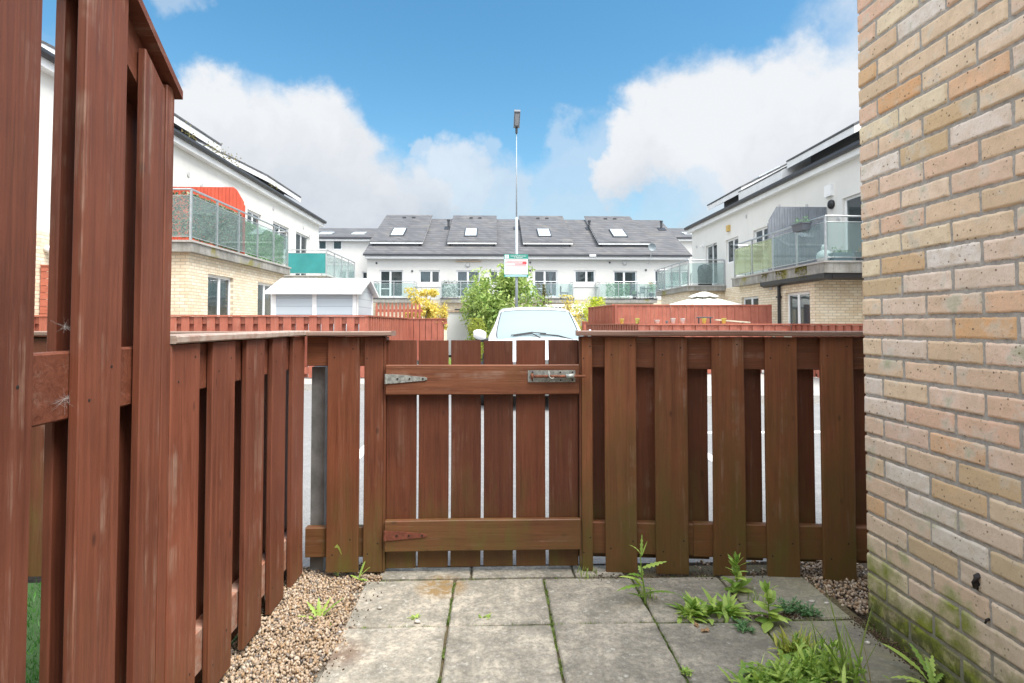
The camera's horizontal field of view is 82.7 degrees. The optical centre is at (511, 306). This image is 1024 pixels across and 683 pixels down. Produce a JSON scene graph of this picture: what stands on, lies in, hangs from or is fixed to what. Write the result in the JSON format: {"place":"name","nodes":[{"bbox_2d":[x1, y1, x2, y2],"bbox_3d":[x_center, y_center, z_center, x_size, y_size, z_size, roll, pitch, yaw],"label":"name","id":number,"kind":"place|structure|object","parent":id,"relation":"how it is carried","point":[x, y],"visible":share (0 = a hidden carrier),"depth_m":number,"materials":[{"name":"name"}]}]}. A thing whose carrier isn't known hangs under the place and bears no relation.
{"place":"outdoors","nodes":[
{"label":"outdoors","id":0,"kind":"place"},
{"bbox_2d":[318,228,377,277],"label":"rendered house","id":1,"kind":"structure","parent":0,"point":[351,244],"depth_m":44.77,"materials":[{"name":"paint"}]},
{"bbox_2d":[319,241,325,248],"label":"window","id":2,"kind":"structure","parent":1,"relation":"in","point":[322,244],"depth_m":45.27,"materials":[{"name":"white plastic"}]},
{"bbox_2d":[333,241,341,249],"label":"window","id":3,"kind":"structure","parent":1,"relation":"in","point":[338,244],"depth_m":45.31,"materials":[{"name":"white plastic"}]},
{"bbox_2d":[304,360,418,382],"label":"pavement","id":4,"kind":"structure","parent":0,"point":[307,380],"depth_m":11.09,"materials":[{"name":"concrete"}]},
{"bbox_2d":[40,265,48,314],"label":"closeboard fence","id":5,"kind":"object","parent":4,"relation":"on","point":[44,290],"visible":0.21,"depth_m":11.62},
{"bbox_2d":[34,315,368,377],"bbox_3d":[-6.097,0.785,11.332,6.561,1.222,0.120,0,-2,-2],"label":"timber fence","id":6,"kind":"object","parent":4,"relation":"on","point":[255,322],"visible":0.26,"depth_m":11.36,"materials":[{"name":"wood"}]},
{"bbox_2d":[365,315,408,339],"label":"timber fence","id":7,"kind":"object","parent":4,"relation":"on","point":[398,325],"visible":0.41,"depth_m":13.86,"materials":[{"name":"wood"}]},
{"bbox_2d":[375,302,422,339],"bbox_3d":[-3.405,0.716,17.516,1.405,1.678,0.060,0,-2,-2],"label":"picket fence","id":8,"kind":"object","parent":4,"relation":"on","point":[388,310],"visible":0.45,"depth_m":17.50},
{"bbox_2d":[408,318,447,359],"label":"timber fence","id":9,"kind":"object","parent":4,"relation":"on","point":[425,329],"visible":0.66,"depth_m":16.82,"materials":[{"name":"wood"}]},
{"bbox_2d":[433,302,449,329],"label":"golden bush","id":10,"kind":"object","parent":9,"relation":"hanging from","point":[443,313],"visible":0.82,"depth_m":16.96,"materials":[{"name":"yellow plant"}]},
{"bbox_2d":[28,563,869,671],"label":"ground","id":11,"kind":"structure","parent":0,"point":[34,579],"depth_m":2.62,"materials":[{"name":"soil"}]},
{"bbox_2d":[25,583,237,682],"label":"turf base","id":12,"kind":"object","parent":11,"relation":"on","point":[34,637],"depth_m":2.17,"materials":[{"name":"green"}]},
{"bbox_2d":[26,581,40,682],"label":"artificial turf","id":13,"kind":"structure","parent":12,"relation":"on","point":[34,646],"depth_m":2.12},
{"bbox_2d":[28,331,267,576],"bbox_3d":[-2.217,0.662,2.649,2.270,1.095,0.115,0,-2,-2],"label":"timber fence","id":14,"kind":"object","parent":11,"relation":"on","point":[36,495],"visible":0.08,"depth_m":2.61,"materials":[{"name":"brown"}]},
{"bbox_2d":[0,0,305,682],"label":"timber fence","id":15,"kind":"object","parent":11,"relation":"on","point":[166,502],"visible":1,"depth_m":1.37,"materials":[{"name":"brown"}]},
{"bbox_2d":[197,562,383,682],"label":"gravel","id":16,"kind":"structure","parent":11,"relation":"on","point":[288,610],"depth_m":2.14,"materials":[{"name":"gravel"}]},
{"bbox_2d":[301,597,341,624],"bbox_3d":[-0.745,1.186,2.259,0.171,0.072,0.096,0,-2,-2],"label":"dandelion","id":17,"kind":"object","parent":16,"relation":"on","point":[319,611],"visible":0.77,"depth_m":2.28,"materials":[{"name":"green plant"}]},
{"bbox_2d":[333,545,341,575],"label":"dandelion","id":18,"kind":"object","parent":16,"relation":"on","point":[338,547],"visible":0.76,"depth_m":2.64,"materials":[{"name":"green plant"}]},
{"bbox_2d":[305,331,395,573],"bbox_3d":[-0.816,0.690,2.702,0.524,1.147,0.163,0,-2,-2],"label":"timber fence","id":19,"kind":"object","parent":16,"relation":"on","point":[336,359],"visible":0.94,"depth_m":2.66,"materials":[{"name":"brown"}]},
{"bbox_2d":[351,562,369,580],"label":"young weed","id":20,"kind":"object","parent":16,"relation":"on","point":[364,579],"visible":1,"depth_m":2.62,"materials":[{"name":"green plant"}]},
{"bbox_2d":[695,559,869,618],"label":"gravel","id":21,"kind":"structure","parent":11,"relation":"on","point":[858,602],"depth_m":2.55,"materials":[{"name":"gravel"}]},
{"bbox_2d":[857,0,1023,682],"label":"brick house","id":22,"kind":"structure","parent":11,"relation":"on","point":[941,103],"depth_m":1.85,"materials":[{"name":"brick"}]},
{"bbox_2d":[971,573,981,592],"bbox_3d":[1.378,0.818,1.725,0.029,0.055,0.024,0,-2,-2],"label":"iron bracket","id":23,"kind":"object","parent":22,"relation":"attached to","point":[975,581],"visible":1,"depth_m":1.72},
{"bbox_2d":[42,0,860,227],"label":"sky","id":24,"kind":"structure","parent":0,"point":[367,111],"materials":[{"name":"blue"}]},
{"bbox_2d":[302,364,821,568],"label":"asphalt yard","id":25,"kind":"structure","parent":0,"point":[599,560],"depth_m":4.58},
{"bbox_2d":[34,40,354,314],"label":"apartment terrace","id":26,"kind":"structure","parent":25,"relation":"on","point":[245,237],"depth_m":16.06,"materials":[{"name":"paint"}]},
{"bbox_2d":[43,245,48,251],"bbox_3d":[-9.320,-1.177,11.783,0.293,0.173,0.161,0,-2,10],"label":"outdoor lamp","id":27,"kind":"object","parent":26,"relation":"attached to","point":[46,248],"visible":0.25,"depth_m":11.73,"materials":[{"name":"white plastic"}]},
{"bbox_2d":[208,274,229,314],"bbox_3d":[-7.711,-0.065,14.724,0.510,1.430,1.390,0,-2,-2],"label":"window","id":28,"kind":"structure","parent":26,"relation":"in","point":[218,288],"depth_m":14.83,"materials":[{"name":"white plastic"}]},
{"bbox_2d":[247,210,258,227],"bbox_3d":[-10.147,-3.060,22.139,0.510,1.070,1.320,0,-2,-2],"label":"window","id":29,"kind":"structure","parent":26,"relation":"in","point":[248,211],"depth_m":22.17,"materials":[{"name":"white plastic"}]},
{"bbox_2d":[258,282,271,314],"bbox_3d":[-7.807,0.015,17.691,0.510,1.450,1.370,0,-2,-2],"label":"window","id":30,"kind":"structure","parent":26,"relation":"in","point":[264,300],"depth_m":17.74,"materials":[{"name":"white plastic"}]},
{"bbox_2d":[273,222,286,250],"bbox_3d":[-10.237,-2.975,24.937,0.510,1.070,1.920,0,-2,-2],"label":"window","id":31,"kind":"structure","parent":26,"relation":"in","point":[274,223],"depth_m":25.56,"materials":[{"name":"white plastic"}]},
{"bbox_2d":[283,232,306,274],"bbox_3d":[-10.327,-2.360,27.718,0.510,2.170,1.920,0,-2,-2],"label":"balcony door","id":32,"kind":"structure","parent":26,"relation":"in","point":[298,238],"depth_m":27.57,"materials":[{"name":"white plastic"}]},
{"bbox_2d":[265,278,378,330],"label":"garden shed","id":33,"kind":"structure","parent":25,"relation":"on","point":[323,296],"depth_m":13.53,"materials":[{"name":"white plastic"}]},
{"bbox_2d":[304,383,363,389],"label":"kerb","id":34,"kind":"structure","parent":25,"relation":"on","point":[307,386],"depth_m":10.23,"materials":[{"name":"concrete"}]},
{"bbox_2d":[402,287,440,317],"bbox_3d":[-2.813,0.093,18.262,1.296,1.376,0.899,1,-2,-17],"label":"golden bush","id":35,"kind":"object","parent":25,"relation":"on","point":[429,308],"visible":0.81,"depth_m":18.25,"materials":[{"name":"yellow plant"}]},
{"bbox_2d":[447,310,483,355],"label":"garden wall","id":36,"kind":"structure","parent":25,"relation":"on","point":[456,329],"depth_m":19.94,"materials":[{"name":"concrete"}]},
{"bbox_2d":[459,277,490,326],"bbox_3d":[-1.192,0.370,19.357,1.206,2.725,1.169,0,-2,-2],"label":"leafy tree","id":37,"kind":"object","parent":25,"relation":"on","point":[470,301],"visible":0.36,"depth_m":19.25,"materials":[{"name":"green plant"}]},
{"bbox_2d":[467,263,552,345],"bbox_3d":[0.016,0.166,19.057,3.021,3.123,2.102,0,-2,-2],"label":"leafy tree","id":38,"kind":"object","parent":25,"relation":"on","point":[490,303],"visible":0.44,"depth_m":18.59,"materials":[{"name":"green plant"}]},
{"bbox_2d":[513,110,519,306],"bbox_3d":[0.117,-1.509,13.831,0.150,6.201,0.575,0,-2,-2],"label":"lamp post","id":39,"kind":"object","parent":25,"relation":"on","point":[516,125],"visible":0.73,"depth_m":14.03,"materials":[{"name":"grey"}]},
{"bbox_2d":[504,254,527,276],"bbox_3d":[0.098,-0.974,13.989,0.582,0.550,0.036,0,-2,-2],"label":"parking sign","id":40,"kind":"object","parent":39,"relation":"attached to","point":[515,265],"visible":1,"depth_m":13.97,"materials":[{"name":"white"}]},
{"bbox_2d":[363,215,691,339],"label":"apartment terrace","id":41,"kind":"structure","parent":25,"relation":"on","point":[611,260],"depth_m":41.43,"materials":[{"name":"white paint"}]},
{"bbox_2d":[380,270,402,296],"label":"balcony door","id":42,"kind":"structure","parent":41,"relation":"in","point":[387,289],"depth_m":41.38,"materials":[{"name":"white plastic"}]},
{"bbox_2d":[419,270,439,282],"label":"window","id":43,"kind":"structure","parent":41,"relation":"in","point":[425,276],"depth_m":41.04,"materials":[{"name":"white plastic"}]},
{"bbox_2d":[457,271,479,296],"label":"balcony door","id":44,"kind":"structure","parent":41,"relation":"in","point":[461,275],"depth_m":41.13,"materials":[{"name":"white plastic"}]},
{"bbox_2d":[490,271,500,282],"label":"window","id":45,"kind":"structure","parent":41,"relation":"in","point":[492,273],"depth_m":41.64,"materials":[{"name":"white plastic"}]},
{"bbox_2d":[534,270,556,296],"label":"balcony door","id":46,"kind":"structure","parent":41,"relation":"in","point":[539,275],"depth_m":41.73,"materials":[{"name":"white plastic"}]},
{"bbox_2d":[574,270,594,282],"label":"window","id":47,"kind":"structure","parent":41,"relation":"in","point":[580,276],"depth_m":41.42,"materials":[{"name":"white plastic"}]},
{"bbox_2d":[613,271,636,296],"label":"balcony door","id":48,"kind":"structure","parent":41,"relation":"in","point":[617,275],"depth_m":41.52,"materials":[{"name":"white plastic"}]},
{"bbox_2d":[638,286,644,297],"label":"garden chair","id":49,"kind":"object","parent":41,"relation":"on","point":[642,291],"visible":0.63,"depth_m":40.57,"materials":[{"name":"metal"}]},
{"bbox_2d":[646,280,656,297],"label":"potted plant","id":50,"kind":"object","parent":41,"relation":"on","point":[651,295],"visible":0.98,"depth_m":40.01,"materials":[{"name":"green plant"}]},
{"bbox_2d":[654,270,663,292],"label":"side door","id":51,"kind":"structure","parent":41,"relation":"in","point":[660,275],"depth_m":41.57,"materials":[{"name":"white plastic"}]},
{"bbox_2d":[473,307,590,404],"bbox_3d":[0.354,0.734,9.768,1.962,1.470,4.062,0,-2,-2],"label":"parked car","id":52,"kind":"object","parent":25,"relation":"on","point":[514,324],"visible":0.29,"depth_m":9.15,"materials":[{"name":"white paint"}]},
{"bbox_2d":[538,304,584,313],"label":"garden wall","id":53,"kind":"structure","parent":25,"relation":"on","point":[559,306],"depth_m":24.10,"materials":[{"name":"white concrete"}]},
{"bbox_2d":[573,314,587,326],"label":"garden wall","id":54,"kind":"structure","parent":25,"relation":"on","point":[585,318],"depth_m":21.08,"materials":[{"name":"concrete"}]},
{"bbox_2d":[360,431,819,461],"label":"parking markings","id":55,"kind":"object","parent":25,"relation":"on","point":[362,453],"depth_m":5.32,"materials":[{"name":"white paint"}]},
{"bbox_2d":[656,121,864,336],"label":"apartment terrace","id":56,"kind":"structure","parent":25,"relation":"on","point":[791,280],"depth_m":17.86,"materials":[{"name":"paint"}]},
{"bbox_2d":[697,264,712,284],"bbox_3d":[8.705,-1.389,26.247,0.680,1.020,0.681,0,-2,-2],"label":"covered barbecue","id":57,"kind":"object","parent":56,"relation":"on","point":[704,271],"visible":0.76,"depth_m":25.99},
{"bbox_2d":[707,242,729,284],"bbox_3d":[9.623,-1.938,27.095,0.510,1.910,1.420,0,-2,-2],"label":"balcony door","id":58,"kind":"structure","parent":56,"relation":"in","point":[729,242],"depth_m":27.04,"materials":[{"name":"white plastic"}]},
{"bbox_2d":[728,237,738,262],"bbox_3d":[9.698,-2.370,24.758,0.510,1.050,1.320,0,-2,-2],"label":"window","id":59,"kind":"structure","parent":56,"relation":"in","point":[733,239],"depth_m":24.79,"materials":[{"name":"white plastic"}]},
{"bbox_2d":[744,296,757,304],"bbox_3d":[8.146,0.158,19.100,0.510,0.950,1.270,0,-2,-2],"label":"window","id":60,"kind":"structure","parent":56,"relation":"in","point":[756,297],"depth_m":19.15,"materials":[{"name":"white plastic"}]},
{"bbox_2d":[755,227,767,253],"bbox_3d":[9.785,-2.452,22.061,0.510,1.050,1.320,0,-2,-2],"label":"window","id":61,"kind":"structure","parent":56,"relation":"in","point":[762,231],"depth_m":22.24,"materials":[{"name":"white plastic"}]},
{"bbox_2d":[788,291,809,323],"bbox_3d":[8.242,0.222,16.124,0.510,1.240,1.320,0,-2,-2],"label":"window","id":62,"kind":"structure","parent":56,"relation":"in","point":[798,304],"depth_m":16.15,"materials":[{"name":"white plastic"}]},
{"bbox_2d":[791,216,811,232],"bbox_3d":[7.653,-2.188,15.377,0.264,0.414,0.574,0,-2,-2],"label":"planter","id":63,"kind":"object","parent":56,"relation":"hanging from","point":[802,226],"visible":1,"depth_m":15.22,"materials":[{"name":"grey plastic"}]},
{"bbox_2d":[828,244,853,259],"bbox_3d":[8.286,-1.349,14.642,0.524,0.430,0.224,0,-2,-2],"label":"planter","id":64,"kind":"object","parent":56,"relation":"on","point":[838,253],"visible":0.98,"depth_m":14.55,"materials":[{"name":"grey"}]},
{"bbox_2d":[845,193,862,251],"bbox_3d":[9.979,-2.127,16.001,0.510,2.070,1.820,0,-2,-2],"label":"balcony door","id":65,"kind":"structure","parent":56,"relation":"in","point":[858,195],"depth_m":16.83,"materials":[{"name":"white plastic"}]},
{"bbox_2d":[707,394,819,403],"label":"kerb","id":66,"kind":"structure","parent":25,"relation":"on","point":[816,398],"depth_m":8.57,"materials":[{"name":"concrete"}]},
{"bbox_2d":[229,565,928,682],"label":"paved path","id":67,"kind":"structure","parent":0,"point":[609,649],"depth_m":2.15,"materials":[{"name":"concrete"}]},
{"bbox_2d":[407,613,420,618],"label":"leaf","id":68,"kind":"object","parent":67,"relation":"on","point":[415,616],"visible":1,"depth_m":2.26,"materials":[{"name":"green plant"}]},
{"bbox_2d":[575,565,596,579],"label":"grass tuft","id":69,"kind":"object","parent":67,"relation":"on","point":[586,572],"visible":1,"depth_m":2.63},
{"bbox_2d":[314,568,940,682],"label":"soil crumbs","id":70,"kind":"object","parent":67,"relation":"on","point":[858,620],"visible":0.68,"depth_m":2.23,"materials":[{"name":"soil"}]},
{"bbox_2d":[362,575,928,682],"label":"joint moss","id":71,"kind":"object","parent":67,"relation":"on","point":[553,632],"visible":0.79,"depth_m":2.22,"materials":[{"name":"plant"}]},
{"bbox_2d":[617,536,678,603],"bbox_3d":[0.553,1.079,2.380,0.268,0.270,0.075,0,-2,-2],"label":"sow thistle","id":72,"kind":"object","parent":67,"relation":"on","point":[641,571],"visible":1,"depth_m":2.37,"materials":[{"name":"green plant"}]},
{"bbox_2d":[639,584,656,600],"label":"grass tuft","id":73,"kind":"object","parent":67,"relation":"on","point":[648,594],"visible":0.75,"depth_m":2.42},
{"bbox_2d":[678,665,691,675],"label":"joint weed","id":74,"kind":"object","parent":67,"relation":"on","point":[685,670],"visible":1,"depth_m":1.90,"materials":[{"name":"green plant"}]},
{"bbox_2d":[663,591,721,623],"bbox_3d":[0.725,1.185,2.300,0.221,0.099,0.197,0,-2,-2],"label":"weed","id":75,"kind":"object","parent":67,"relation":"on","point":[692,607],"visible":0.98,"depth_m":2.28,"materials":[{"name":"green plant"}]},
{"bbox_2d":[575,330,868,580],"bbox_3d":[1.175,0.673,2.677,1.780,1.119,0.133,0,-2,4],"label":"timber fence","id":76,"kind":"object","parent":67,"relation":"on","point":[643,432],"visible":0.92,"depth_m":2.67,"materials":[{"name":"brown"}]},
{"bbox_2d":[383,340,584,567],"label":"garden gate","id":77,"kind":"structure","parent":76,"relation":"attached to","point":[465,534],"depth_m":2.69,"materials":[{"name":"brown"}]},
{"bbox_2d":[697,587,756,624],"bbox_3d":[0.846,1.180,2.286,0.204,0.083,0.202,0,-2,-2],"label":"weed","id":78,"kind":"object","parent":67,"relation":"on","point":[727,606],"visible":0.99,"depth_m":2.29,"materials":[{"name":"green plant"}]},
{"bbox_2d":[721,552,752,592],"bbox_3d":[0.959,1.146,2.474,0.157,0.199,0.138,0,-2,-2],"label":"willowherb","id":79,"kind":"object","parent":67,"relation":"on","point":[736,586],"visible":0.98,"depth_m":2.47,"materials":[{"name":"green plant"}]},
{"bbox_2d":[730,616,755,632],"bbox_3d":[0.862,1.194,2.173,0.096,0.028,0.103,0,-2,-2],"label":"spurge","id":80,"kind":"object","parent":67,"relation":"on","point":[742,625],"visible":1,"depth_m":2.18,"materials":[{"name":"green plant"}]},
{"bbox_2d":[717,664,782,682],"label":"meadow weeds","id":81,"kind":"object","parent":67,"relation":"on","point":[740,673],"visible":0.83,"depth_m":1.83,"materials":[{"name":"green plant"}]},
{"bbox_2d":[746,583,766,602],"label":"grass tuft","id":82,"kind":"object","parent":67,"relation":"on","point":[754,596],"visible":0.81,"depth_m":2.38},
{"bbox_2d":[748,579,792,632],"bbox_3d":[0.982,1.125,2.191,0.158,0.165,0.112,0,-2,-2],"label":"willowherb","id":83,"kind":"object","parent":67,"relation":"on","point":[770,597],"visible":1,"depth_m":2.21,"materials":[{"name":"green plant"}]},
{"bbox_2d":[740,649,832,682],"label":"meadow weeds","id":84,"kind":"object","parent":67,"relation":"on","point":[788,676],"visible":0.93,"depth_m":1.83,"materials":[{"name":"green plant"}]},
{"bbox_2d":[770,596,805,612],"bbox_3d":[1.097,1.182,2.292,0.134,0.058,0.133,0,-2,-2],"label":"spurge","id":85,"kind":"object","parent":67,"relation":"on","point":[792,608],"visible":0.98,"depth_m":2.30,"materials":[{"name":"green plant"}]},
{"bbox_2d":[766,621,827,655],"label":"meadow weeds","id":86,"kind":"object","parent":67,"relation":"on","point":[786,648],"visible":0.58,"depth_m":2.04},
{"bbox_2d":[795,601,823,617],"bbox_3d":[1.156,1.184,2.269,0.091,0.053,0.117,0,-2,-2],"label":"spurge","id":87,"kind":"object","parent":67,"relation":"on","point":[807,611],"visible":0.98,"depth_m":2.26,"materials":[{"name":"green plant"}]},
{"bbox_2d":[778,620,853,658],"bbox_3d":[1.015,1.127,1.969,0.193,0.148,0.200,1,-2,-40],"label":"grass tuft","id":88,"kind":"object","parent":67,"relation":"on","point":[817,646],"visible":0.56,"depth_m":1.98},
{"bbox_2d":[767,632,888,682],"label":"meadow weeds","id":89,"kind":"object","parent":67,"relation":"on","point":[809,662],"visible":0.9,"depth_m":1.85,"materials":[{"name":"green plant"}]},
{"bbox_2d":[817,625,865,682],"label":"grass tuft","id":90,"kind":"object","parent":67,"relation":"on","point":[845,662],"visible":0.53,"depth_m":1.86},
{"bbox_2d":[804,591,882,682],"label":"grass tuft","id":91,"kind":"object","parent":67,"relation":"on","point":[842,655],"visible":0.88,"depth_m":1.85,"materials":[{"name":"plant"}]},
{"bbox_2d":[882,643,943,682],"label":"dandelion","id":92,"kind":"object","parent":67,"relation":"on","point":[929,669],"visible":0.99,"depth_m":1.86,"materials":[{"name":"green plant"}]},
{"bbox_2d":[668,228,691,284],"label":"rendered house","id":93,"kind":"structure","parent":0,"point":[682,237],"depth_m":45.63,"materials":[{"name":"white paint"}]},
{"bbox_2d":[745,247,767,274],"bbox_3d":[8.136,-1.456,19.319,0.619,0.950,0.430,0,-2,-2],"label":"clothes airer","id":94,"kind":"object","parent":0,"point":[757,256],"visible":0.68,"depth_m":19.11,"materials":[{"name":"white metal"}]},
{"bbox_2d":[707,370,819,394],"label":"pavement","id":95,"kind":"structure","parent":0,"point":[816,385],"depth_m":10.27,"materials":[{"name":"concrete"}]},
{"bbox_2d":[560,295,584,328],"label":"lime shrub","id":96,"kind":"object","parent":95,"relation":"on","point":[569,309],"visible":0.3,"depth_m":20.43,"materials":[{"name":"yellow plant"}]},
{"bbox_2d":[582,321,587,329],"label":"closeboard fence","id":97,"kind":"object","parent":95,"relation":"on","point":[583,325],"visible":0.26,"depth_m":19.58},
{"bbox_2d":[574,296,605,329],"bbox_3d":[2.756,0.506,20.689,1.096,1.747,0.978,-1,-2,29],"label":"lime shrub","id":98,"kind":"object","parent":95,"relation":"on","point":[594,302],"visible":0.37,"depth_m":20.67,"materials":[{"name":"green plant"}]},
{"bbox_2d":[588,304,616,323],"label":"closeboard fence","id":99,"kind":"object","parent":95,"relation":"on","point":[599,314],"visible":0.42,"depth_m":17.39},
{"bbox_2d":[585,324,637,330],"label":"timber fence","id":100,"kind":"object","parent":95,"relation":"on","point":[623,327],"visible":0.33,"depth_m":14.61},
{"bbox_2d":[612,304,771,336],"bbox_3d":[5.186,0.762,16.700,4.640,1.636,0.120,0,-2,-2],"label":"closeboard fence","id":101,"kind":"object","parent":95,"relation":"on","point":[663,313],"visible":0.41,"depth_m":16.68,"materials":[{"name":"wood"}]},
{"bbox_2d":[669,292,741,308],"bbox_3d":[6.351,0.588,19.205,2.749,2.137,2.749,-1,-2,17],"label":"parasol","id":102,"kind":"object","parent":95,"relation":"on","point":[704,298],"visible":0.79,"depth_m":18.68,"materials":[{"name":"white fabric"}]},
{"bbox_2d":[638,324,790,373],"bbox_3d":[4.314,0.900,12.363,3.308,1.056,0.120,0,-2,-2],"label":"timber fence","id":103,"kind":"object","parent":95,"relation":"on","point":[745,327],"visible":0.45,"depth_m":12.34,"materials":[{"name":"wood"}]},
{"bbox_2d":[715,319,749,323],"bbox_3d":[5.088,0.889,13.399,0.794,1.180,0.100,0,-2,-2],"label":"table","id":104,"kind":"object","parent":95,"relation":"on","point":[742,322],"depth_m":13.37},
{"bbox_2d":[791,324,862,377],"bbox_3d":[6.025,0.846,10.577,0.120,1.056,3.621,0,-2,-1],"label":"timber fence","id":105,"kind":"object","parent":95,"relation":"on","point":[827,327],"visible":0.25,"depth_m":11.12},
{"bbox_2d":[816,245,831,261],"bbox_3d":[8.026,-1.350,14.934,0.400,0.470,0.400,0,-2,-2],"label":"garden ornament","id":106,"kind":"object","parent":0,"point":[820,254],"visible":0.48,"depth_m":14.84,"materials":[{"name":"white plastic"}]},
{"bbox_2d":[854,248,862,259],"bbox_3d":[8.886,-1.345,14.661,0.374,0.424,0.226,0,-2,-2],"label":"planter","id":107,"kind":"object","parent":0,"point":[858,254],"visible":0.31,"depth_m":14.63,"materials":[{"name":"grey"}]},
{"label":"pavement","id":108,"kind":"structure","parent":0,"visible":0},
{"bbox_2d":[537,284,551,306],"bbox_3d":[1.193,0.333,22.059,0.532,2.447,0.622,-2,-2,43],"label":"conifer","id":109,"kind":"object","parent":108,"relation":"on","point":[544,289],"visible":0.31,"depth_m":22.12,"materials":[{"name":"green plant"}]},
{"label":"grass verge","id":110,"kind":"object","parent":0,"visible":0},
{"bbox_2d":[465,318,487,360],"bbox_3d":[-0.889,0.922,15.745,0.909,1.236,0.965,0,-2,-2],"label":"round shrub","id":111,"kind":"object","parent":110,"relation":"on","point":[472,325],"visible":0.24,"depth_m":15.70,"materials":[{"name":"green plant"}]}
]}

